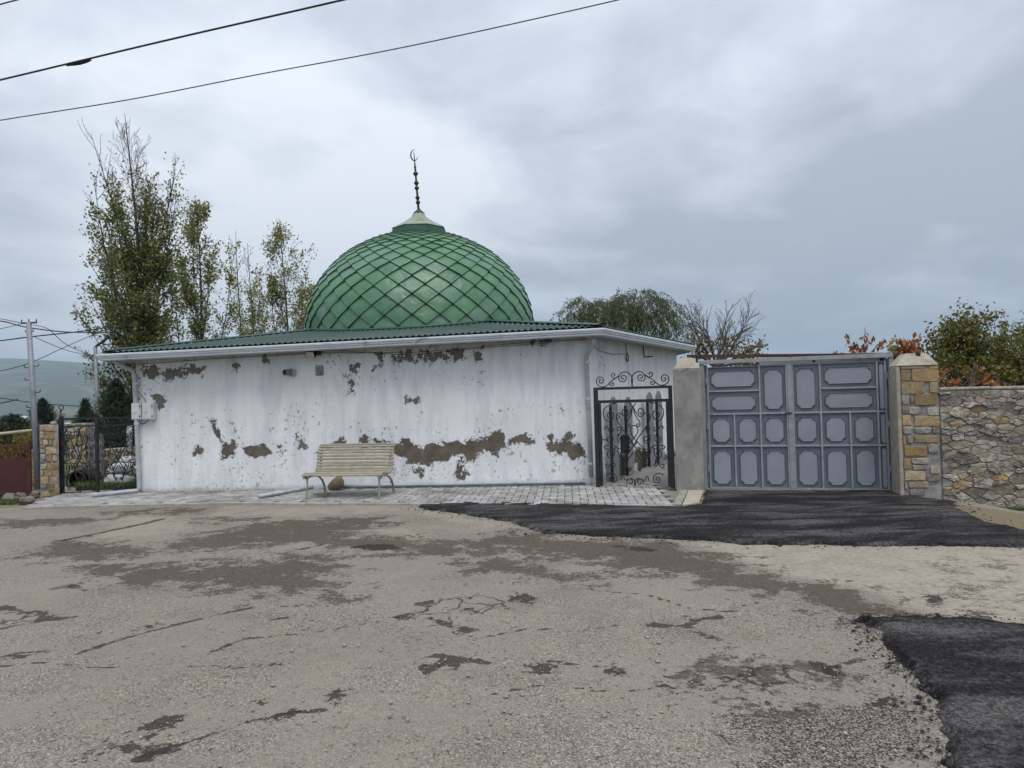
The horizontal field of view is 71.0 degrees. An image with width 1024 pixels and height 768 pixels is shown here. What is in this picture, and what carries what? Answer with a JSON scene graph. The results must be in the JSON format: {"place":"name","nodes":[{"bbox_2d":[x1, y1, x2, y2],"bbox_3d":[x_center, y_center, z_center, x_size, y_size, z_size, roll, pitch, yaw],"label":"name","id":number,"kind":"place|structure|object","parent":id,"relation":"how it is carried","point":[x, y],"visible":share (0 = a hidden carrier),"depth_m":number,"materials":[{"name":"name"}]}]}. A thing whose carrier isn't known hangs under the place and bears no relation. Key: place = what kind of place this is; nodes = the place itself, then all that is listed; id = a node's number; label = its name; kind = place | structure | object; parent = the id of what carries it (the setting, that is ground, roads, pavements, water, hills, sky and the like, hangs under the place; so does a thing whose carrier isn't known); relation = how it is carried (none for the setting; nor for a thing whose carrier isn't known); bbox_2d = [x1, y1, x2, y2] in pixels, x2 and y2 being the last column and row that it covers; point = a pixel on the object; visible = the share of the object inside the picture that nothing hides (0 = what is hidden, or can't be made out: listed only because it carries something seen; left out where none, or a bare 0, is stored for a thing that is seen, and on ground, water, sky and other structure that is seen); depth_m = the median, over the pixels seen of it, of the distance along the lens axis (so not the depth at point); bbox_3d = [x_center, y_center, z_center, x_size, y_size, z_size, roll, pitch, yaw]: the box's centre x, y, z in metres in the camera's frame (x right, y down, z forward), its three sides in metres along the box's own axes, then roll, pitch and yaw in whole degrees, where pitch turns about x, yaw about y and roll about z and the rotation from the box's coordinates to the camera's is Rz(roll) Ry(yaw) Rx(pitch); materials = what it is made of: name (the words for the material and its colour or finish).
{"place":"outdoors","nodes":[
{"label":"outdoors","id":0,"kind":"place"},
{"bbox_2d":[0,493,35,504],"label":"grass","id":1,"kind":"structure","parent":0,"point":[8,502],"depth_m":12.44,"materials":[{"name":"green plant"}]},
{"bbox_2d":[32,449,34,487],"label":"block pier","id":2,"kind":"structure","parent":0,"point":[33,483],"depth_m":13.92,"materials":[{"name":"stone"}]},
{"bbox_2d":[0,398,121,408],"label":"overhead wire","id":3,"kind":"object","parent":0,"point":[57,404],"visible":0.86,"depth_m":15.35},
{"bbox_2d":[1,320,133,370],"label":"overhead wire","id":4,"kind":"object","parent":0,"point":[64,347],"visible":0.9,"depth_m":15.20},
{"bbox_2d":[0,323,140,340],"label":"overhead wire","id":5,"kind":"object","parent":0,"point":[69,332],"visible":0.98,"depth_m":14.91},
{"bbox_2d":[0,320,146,332],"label":"overhead wire","id":6,"kind":"object","parent":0,"point":[76,332],"visible":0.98,"depth_m":15.20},
{"bbox_2d":[74,478,136,490],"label":"grass","id":7,"kind":"structure","parent":0,"point":[80,483],"depth_m":14.28,"materials":[{"name":"green plant"}]},
{"bbox_2d":[0,0,344,80],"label":"overhead wire","id":8,"kind":"object","parent":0,"point":[80,62],"visible":1,"depth_m":11.42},
{"bbox_2d":[0,0,617,120],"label":"overhead wire","id":9,"kind":"object","parent":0,"point":[320,62],"visible":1,"depth_m":12.38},
{"bbox_2d":[24,482,703,509],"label":"pavement","id":10,"kind":"structure","parent":0,"point":[641,494],"depth_m":11.84,"materials":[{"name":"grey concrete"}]},
{"bbox_2d":[58,405,135,493],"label":"iron gate","id":11,"kind":"structure","parent":10,"relation":"on","point":[62,475],"depth_m":13.55,"materials":[{"name":"black metal"}]},
{"bbox_2d":[258,485,313,497],"bbox_3d":[-3.934,1.880,12.546,0.076,0.068,1.262,-2,-1,27],"label":"drain pipe","id":12,"kind":"object","parent":10,"relation":"on","point":[283,492],"visible":1,"depth_m":12.45,"materials":[{"name":"grey plastic"}]},
{"bbox_2d":[327,476,343,490],"bbox_3d":[-3.171,1.787,12.909,0.302,0.286,0.232,-2,-1,0],"label":"boulder","id":13,"kind":"object","parent":10,"relation":"on","point":[336,483],"visible":0.94,"depth_m":12.83,"materials":[{"name":"beige stone"}]},
{"bbox_2d":[302,443,397,499],"bbox_3d":[-2.697,1.448,11.994,1.376,0.868,0.805,-2,-1,10],"label":"park bench","id":14,"kind":"object","parent":10,"relation":"on","point":[325,468],"visible":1,"depth_m":12.16,"materials":[{"name":"beige paint"}]},
{"bbox_2d":[96,150,696,492],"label":"mosque","id":15,"kind":"structure","parent":10,"relation":"on","point":[418,282],"depth_m":13.23,"materials":[{"name":"white paint"}]},
{"bbox_2d":[92,361,141,496],"bbox_3d":[-7.230,0.772,13.113,0.133,2.508,0.819,-3,-2,45],"label":"downpipe","id":16,"kind":"object","parent":15,"relation":"attached to","point":[136,430],"visible":0.98,"depth_m":13.31,"materials":[{"name":"grey plastic"}]},
{"bbox_2d":[131,403,141,419],"bbox_3d":[-6.978,0.508,13.368,0.183,0.304,0.123,-2,-1,4],"label":"meter box","id":17,"kind":"object","parent":15,"relation":"attached to","point":[136,411],"visible":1,"depth_m":13.32,"materials":[{"name":"grey plastic"}]},
{"bbox_2d":[132,404,138,418],"bbox_3d":[-6.991,0.508,13.319,0.141,0.274,0.007,-2,-1,4],"label":"door","id":18,"kind":"structure","parent":17,"relation":"in","point":[135,407],"depth_m":13.31,"materials":[{"name":"grey metal"}]},
{"bbox_2d":[142,403,155,419],"bbox_3d":[-6.757,0.505,13.351,0.213,0.311,0.123,-2,-1,4],"label":"meter box","id":19,"kind":"object","parent":15,"relation":"attached to","point":[148,411],"visible":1,"depth_m":13.30,"materials":[{"name":"grey plastic"}]},
{"bbox_2d":[142,404,150,418],"bbox_3d":[-6.770,0.504,13.302,0.171,0.281,0.007,-2,-1,4],"label":"door","id":20,"kind":"structure","parent":19,"relation":"in","point":[146,408],"depth_m":13.30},
{"bbox_2d":[282,368,295,376],"bbox_3d":[-4.079,-0.213,13.168,0.150,0.149,0.246,-2,-1,33],"label":"vent pipe","id":21,"kind":"object","parent":15,"relation":"attached to","point":[291,372],"visible":1,"depth_m":13.12,"materials":[{"name":"grey plastic"}]},
{"bbox_2d":[305,351,320,357],"bbox_3d":[-3.629,-0.546,13.074,0.215,0.160,0.267,-2,-1,4],"label":"floodlight","id":22,"kind":"object","parent":15,"relation":"attached to","point":[310,354],"visible":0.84,"depth_m":12.99,"materials":[{"name":"black plastic"}]},
{"bbox_2d":[315,365,323,375],"bbox_3d":[-3.539,-0.248,13.172,0.150,0.184,0.040,-2,-1,4],"label":"number plate","id":23,"kind":"object","parent":15,"relation":"attached to","point":[319,370],"visible":1,"depth_m":13.18,"materials":[{"name":"metal"}]},
{"bbox_2d":[131,340,570,364],"bbox_3d":[-2.912,-0.576,13.138,8.510,0.206,0.009,-2,-1,4],"label":"wall cable","id":24,"kind":"object","parent":15,"relation":"attached to","point":[344,352],"depth_m":13.11,"materials":[{"name":"black rubber"}]},
{"bbox_2d":[333,343,543,354],"bbox_3d":[-1.479,-0.613,13.025,4.121,0.163,0.008,-2,-1,4],"label":"wall cable","id":25,"kind":"object","parent":15,"relation":"attached to","point":[435,352],"depth_m":13.01,"materials":[{"name":"black rubber"}]},
{"bbox_2d":[584,337,595,476],"bbox_3d":[1.400,0.416,12.608,0.119,2.468,0.386,-1,-1,-18],"label":"downpipe","id":26,"kind":"object","parent":15,"relation":"attached to","point":[588,400],"visible":1,"depth_m":12.70,"materials":[{"name":"grey plastic"}]},
{"bbox_2d":[342,480,585,487],"bbox_3d":[-0.922,1.797,12.903,4.469,0.069,0.069,-2,-1,4],"label":"drain pipe","id":27,"kind":"object","parent":10,"relation":"on","point":[468,483],"visible":0.88,"depth_m":12.87,"materials":[{"name":"grey plastic"}]},
{"bbox_2d":[0,358,1005,486],"bbox_3d":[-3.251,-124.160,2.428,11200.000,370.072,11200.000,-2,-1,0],"label":"terrain","id":28,"kind":"structure","parent":0,"point":[60,382],"depth_m":2268.52,"materials":[{"name":"green plant"}]},
{"bbox_2d":[0,429,31,434],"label":"gas pipe","id":29,"kind":"object","parent":28,"relation":"on","point":[16,432],"visible":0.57,"depth_m":15.46,"materials":[{"name":"yellow metal"}]},
{"bbox_2d":[0,423,40,458],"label":"yellow hedge","id":30,"kind":"object","parent":28,"relation":"on","point":[22,440],"visible":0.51,"depth_m":16.85,"materials":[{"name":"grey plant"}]},
{"bbox_2d":[0,413,67,463],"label":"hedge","id":31,"kind":"object","parent":28,"relation":"on","point":[11,422],"visible":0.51,"depth_m":18.34,"materials":[{"name":"green plant"}]},
{"bbox_2d":[18,397,71,449],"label":"pine tree","id":32,"kind":"object","parent":28,"relation":"on","point":[46,412],"visible":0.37,"depth_m":19.42,"materials":[{"name":"green plant"}]},
{"bbox_2d":[65,397,95,446],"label":"pine tree","id":33,"kind":"object","parent":28,"relation":"on","point":[81,413],"visible":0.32,"depth_m":18.32,"materials":[{"name":"green plant"}]},
{"bbox_2d":[67,423,94,484],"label":"stone pier","id":34,"kind":"structure","parent":28,"relation":"on","point":[72,430],"depth_m":15.27,"materials":[{"name":"stone"}]},
{"bbox_2d":[66,469,102,486],"bbox_3d":[-9.042,2.024,15.220,0.484,0.455,0.643,-2,-1,0],"label":"drum","id":35,"kind":"object","parent":28,"relation":"on","point":[72,479],"visible":0.46,"depth_m":14.99,"materials":[{"name":"black plastic"}]},
{"bbox_2d":[93,336,109,427],"bbox_3d":[-10.550,0.548,18.498,0.429,3.583,0.109,-2,-1,0],"label":"lamp post","id":36,"kind":"object","parent":28,"relation":"on","point":[96,384],"visible":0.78,"depth_m":18.48,"materials":[{"name":"grey metal"}]},
{"bbox_2d":[35,337,92,355],"bbox_3d":[-10.142,-0.820,16.372,0.042,0.128,4.282,-1,-1,-17],"label":"overhead wire","id":37,"kind":"object","parent":36,"relation":"attached to","point":[59,347],"visible":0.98,"depth_m":15.72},
{"bbox_2d":[34,325,93,356],"bbox_3d":[-10.095,-0.943,16.394,0.138,0.372,4.274,-1,-1,-16],"label":"overhead wire","id":38,"kind":"object","parent":36,"relation":"attached to","point":[62,341],"visible":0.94,"depth_m":15.66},
{"bbox_2d":[99,434,103,478],"bbox_3d":[-9.236,1.683,15.867,0.251,1.141,0.340,-1,-1,-6],"label":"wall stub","id":39,"kind":"object","parent":28,"relation":"on","point":[101,450],"depth_m":15.94,"materials":[{"name":"stone"}]},
{"bbox_2d":[80,377,134,448],"bbox_3d":[-9.720,1.151,17.784,1.986,2.705,1.948,-2,-1,0],"label":"pine tree","id":40,"kind":"object","parent":28,"relation":"on","point":[116,397],"visible":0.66,"depth_m":17.57,"materials":[{"name":"green plant"}]},
{"bbox_2d":[104,447,135,477],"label":"garden wall","id":41,"kind":"structure","parent":28,"relation":"on","point":[108,459],"depth_m":16.54,"materials":[{"name":"stone"}]},
{"bbox_2d":[126,425,132,446],"bbox_3d":[-9.371,1.605,17.577,0.147,1.171,0.138,-2,-1,0],"label":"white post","id":42,"kind":"object","parent":28,"relation":"on","point":[127,431],"visible":0.12,"depth_m":17.53,"materials":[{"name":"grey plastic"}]},
{"bbox_2d":[70,113,189,445],"bbox_3d":[-10.079,-2.486,19.014,2.833,9.872,4.012,-1,-1,-28],"label":"poplar tree","id":43,"kind":"object","parent":28,"relation":"on","point":[138,294],"visible":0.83,"depth_m":19.30,"materials":[{"name":"green plant"}]},
{"bbox_2d":[163,195,243,343],"bbox_3d":[-9.365,-1.572,21.673,2.431,8.098,1.761,-1,-1,-36],"label":"poplar tree","id":44,"kind":"object","parent":28,"relation":"on","point":[193,233],"visible":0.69,"depth_m":21.57,"materials":[{"name":"green plant"}]},
{"bbox_2d":[224,235,274,335],"bbox_3d":[-8.627,-1.268,23.448,1.275,7.511,2.424,-1,-1,-40],"label":"poplar tree","id":45,"kind":"object","parent":28,"relation":"on","point":[239,328],"visible":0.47,"depth_m":23.40,"materials":[{"name":"green plant"}]},
{"bbox_2d":[239,243,292,334],"bbox_3d":[-8.757,-1.209,24.976,1.382,7.460,3.000,0,-2,-43],"label":"poplar tree","id":46,"kind":"object","parent":28,"relation":"on","point":[251,307],"visible":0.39,"depth_m":24.96,"materials":[{"name":"green plant"}]},
{"bbox_2d":[254,219,317,332],"bbox_3d":[-7.355,-1.560,23.908,2.015,8.050,3.774,-1,-1,-30],"label":"poplar tree","id":47,"kind":"object","parent":28,"relation":"on","point":[302,296],"visible":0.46,"depth_m":23.95,"materials":[{"name":"green plant"}]},
{"bbox_2d":[550,287,700,351],"bbox_3d":[3.678,-0.465,23.091,4.886,5.445,3.394,-2,-1,12],"label":"willow tree","id":48,"kind":"object","parent":28,"relation":"on","point":[616,313],"visible":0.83,"depth_m":22.49,"materials":[{"name":"green plant"}]},
{"bbox_2d":[677,290,768,366],"bbox_3d":[5.671,-0.195,18.678,3.146,4.423,1.884,-2,-1,0],"label":"tree","id":49,"kind":"object","parent":28,"relation":"on","point":[722,344],"visible":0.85,"depth_m":18.46,"materials":[{"name":"brown plant"}]},
{"bbox_2d":[0,480,1023,767],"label":"road","id":50,"kind":"structure","parent":0,"point":[180,564],"depth_m":4.82,"materials":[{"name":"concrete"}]},
{"bbox_2d":[2,493,20,500],"bbox_3d":[-8.927,2.035,12.760,0.327,0.200,0.245,-2,-1,0],"label":"rock","id":51,"kind":"object","parent":50,"relation":"on","point":[9,496],"visible":0.57,"depth_m":12.70,"materials":[{"name":"grey stone"}]},
{"bbox_2d":[0,443,31,494],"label":"maroon gate","id":52,"kind":"structure","parent":50,"relation":"on","point":[15,475],"depth_m":13.31,"materials":[{"name":"metal"}]},
{"bbox_2d":[16,492,27,496],"bbox_3d":[-8.974,2.048,13.101,0.223,0.150,0.137,-2,-1,0],"label":"rock","id":53,"kind":"object","parent":50,"relation":"on","point":[23,494],"visible":0.53,"depth_m":13.06,"materials":[{"name":"grey stone"}]},
{"bbox_2d":[18,495,34,504],"bbox_3d":[-8.376,2.013,12.361,0.287,0.171,0.176,-2,-1,9],"label":"rock","id":54,"kind":"object","parent":50,"relation":"on","point":[28,500],"visible":0.94,"depth_m":12.30,"materials":[{"name":"grey stone"}]},
{"bbox_2d":[21,319,41,489],"bbox_3d":[-8.925,0.492,13.348,0.368,3.410,0.106,-2,-1,0],"label":"utility pole","id":55,"kind":"object","parent":50,"relation":"on","point":[34,418],"visible":0.97,"depth_m":13.32,"materials":[{"name":"concrete"}]},
{"bbox_2d":[29,489,39,497],"bbox_3d":[-8.757,2.034,13.239,0.248,0.167,0.179,-2,-1,0],"label":"rock","id":56,"kind":"object","parent":50,"relation":"on","point":[36,493],"visible":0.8,"depth_m":13.18,"materials":[{"name":"beige stone"}]},
{"bbox_2d":[39,421,58,498],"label":"stone pillar","id":57,"kind":"structure","parent":50,"relation":"on","point":[49,461],"depth_m":13.21,"materials":[{"name":"stone"}]},
{"bbox_2d":[104,473,135,483],"bbox_3d":[-8.181,2.013,14.966,0.576,0.324,0.432,-2,-1,0],"label":"sack","id":58,"kind":"object","parent":50,"relation":"on","point":[126,478],"visible":0.5,"depth_m":14.81,"materials":[{"name":"white plastic"}]},
{"bbox_2d":[108,462,133,473],"bbox_3d":[-8.168,1.769,15.024,0.492,0.247,0.424,-2,-1,0],"label":"sack","id":59,"kind":"object","parent":58,"relation":"on","point":[119,470],"visible":0.61,"depth_m":14.87,"materials":[{"name":"white plastic"}]},
{"bbox_2d":[119,455,135,465],"bbox_3d":[-8.148,1.664,15.270,0.348,0.278,0.424,-2,-1,0],"label":"sack","id":60,"kind":"object","parent":59,"relation":"on","point":[126,459],"visible":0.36,"depth_m":15.13,"materials":[{"name":"white plastic"}]},
{"bbox_2d":[11,576,939,767],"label":"stone chips","id":61,"kind":"object","parent":50,"relation":"on","point":[604,715],"visible":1,"depth_m":4.09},
{"bbox_2d":[673,358,704,491],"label":"gate pillar","id":62,"kind":"structure","parent":50,"relation":"on","point":[688,419],"depth_m":11.78,"materials":[{"name":"concrete"}]},
{"bbox_2d":[593,371,674,487],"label":"iron gate","id":63,"kind":"structure","parent":62,"relation":"attached to","point":[624,443],"depth_m":12.18,"materials":[{"name":"black metal"}]},
{"bbox_2d":[687,353,897,362],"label":"rusty beam","id":64,"kind":"structure","parent":62,"relation":"on","point":[748,355],"depth_m":11.63,"materials":[{"name":"metal"}]},
{"bbox_2d":[759,352,885,364],"bbox_3d":[4.969,-0.328,11.524,1.876,0.295,0.020,-2,-1,17],"label":"metal sheet","id":65,"kind":"object","parent":64,"relation":"attached to","point":[821,361],"visible":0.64,"depth_m":11.52,"materials":[{"name":"metal"}]},
{"bbox_2d":[400,494,1023,549],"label":"asphalt crumbs","id":66,"kind":"object","parent":50,"relation":"on","point":[714,541],"visible":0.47,"depth_m":8.10,"materials":[{"name":"black asphalt"}]},
{"bbox_2d":[419,490,1023,547],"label":"fresh asphalt strip","id":67,"kind":"object","parent":50,"relation":"on","point":[877,518],"visible":0.98,"depth_m":8.87,"materials":[{"name":"black asphalt"}]},
{"bbox_2d":[699,353,892,490],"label":"metal gate","id":68,"kind":"structure","parent":50,"relation":"on","point":[819,426],"depth_m":11.51,"materials":[{"name":"grey metal"}]},
{"bbox_2d":[833,327,886,352],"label":"persimmon tree","id":69,"kind":"object","parent":50,"relation":"on","point":[863,348],"visible":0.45,"depth_m":13.21,"materials":[{"name":"orange plant"}]},
{"bbox_2d":[883,335,926,360],"bbox_3d":[7.372,0.414,13.540,0.748,2.716,0.705,-1,-1,-28],"label":"green shrub","id":70,"kind":"object","parent":50,"relation":"on","point":[892,348],"visible":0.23,"depth_m":13.52,"materials":[{"name":"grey plant"}]},
{"bbox_2d":[888,332,933,355],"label":"persimmon tree","id":71,"kind":"object","parent":50,"relation":"on","point":[905,347],"visible":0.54,"depth_m":12.95,"materials":[{"name":"orange plant"}]},
{"bbox_2d":[887,350,941,497],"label":"stone pillar","id":72,"kind":"structure","parent":50,"relation":"on","point":[914,419],"depth_m":10.51,"materials":[{"name":"stone"}]},
{"bbox_2d":[826,610,1022,767],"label":"asphalt crumbs","id":73,"kind":"object","parent":50,"relation":"on","point":[918,701],"visible":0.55,"depth_m":3.79,"materials":[{"name":"black asphalt"}]},
{"bbox_2d":[854,615,1023,767],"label":"fresh asphalt patch","id":74,"kind":"object","parent":50,"relation":"on","point":[969,671],"visible":0.99,"depth_m":3.90,"materials":[{"name":"black asphalt"}]},
{"bbox_2d":[915,297,1023,387],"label":"autumn tree","id":75,"kind":"object","parent":50,"relation":"on","point":[953,347],"visible":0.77,"depth_m":12.12,"materials":[{"name":"green plant"}]},
{"bbox_2d":[938,360,1012,389],"bbox_3d":[6.896,0.684,10.955,1.277,2.100,0.742,-1,-1,-14],"label":"orange bush","id":76,"kind":"object","parent":50,"relation":"on","point":[975,382],"visible":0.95,"depth_m":10.84,"materials":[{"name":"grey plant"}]},
{"bbox_2d":[938,386,1023,510],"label":"stone wall","id":77,"kind":"structure","parent":50,"relation":"on","point":[982,443],"depth_m":10.25,"materials":[{"name":"stone"}]},
{"bbox_2d":[957,310,1023,389],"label":"autumn tree","id":78,"kind":"object","parent":50,"relation":"on","point":[1011,368],"visible":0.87,"depth_m":11.47,"materials":[{"name":"green plant"}]},
{"bbox_2d":[1000,506,1023,510],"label":"weeds","id":79,"kind":"object","parent":50,"relation":"on","point":[1013,508],"visible":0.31,"depth_m":10.07,"materials":[{"name":"green plant"}]},
{"bbox_2d":[0,0,1023,374],"label":"sky","id":80,"kind":"structure","parent":0,"point":[852,166],"materials":[{"name":"grey"}]},
{"bbox_2d":[604,456,675,488],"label":"yard path","id":81,"kind":"structure","parent":0,"point":[650,472],"depth_m":13.60,"materials":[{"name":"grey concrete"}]},
{"bbox_2d":[609,397,619,480],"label":"pointed slab","id":82,"kind":"structure","parent":81,"relation":"on","point":[613,408],"depth_m":13.21,"materials":[{"name":"grey stone"}]},
{"bbox_2d":[624,397,633,474],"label":"pointed slab","id":83,"kind":"structure","parent":81,"relation":"on","point":[628,406],"depth_m":13.74,"materials":[{"name":"grey stone"}]},
{"bbox_2d":[646,392,654,465],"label":"pointed slab","id":84,"kind":"structure","parent":81,"relation":"on","point":[650,444],"depth_m":14.59,"materials":[{"name":"grey stone"}]},
{"bbox_2d":[655,391,663,462],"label":"pointed slab","id":85,"kind":"structure","parent":81,"relation":"on","point":[659,409],"depth_m":14.98,"materials":[{"name":"grey stone"}]}
]}

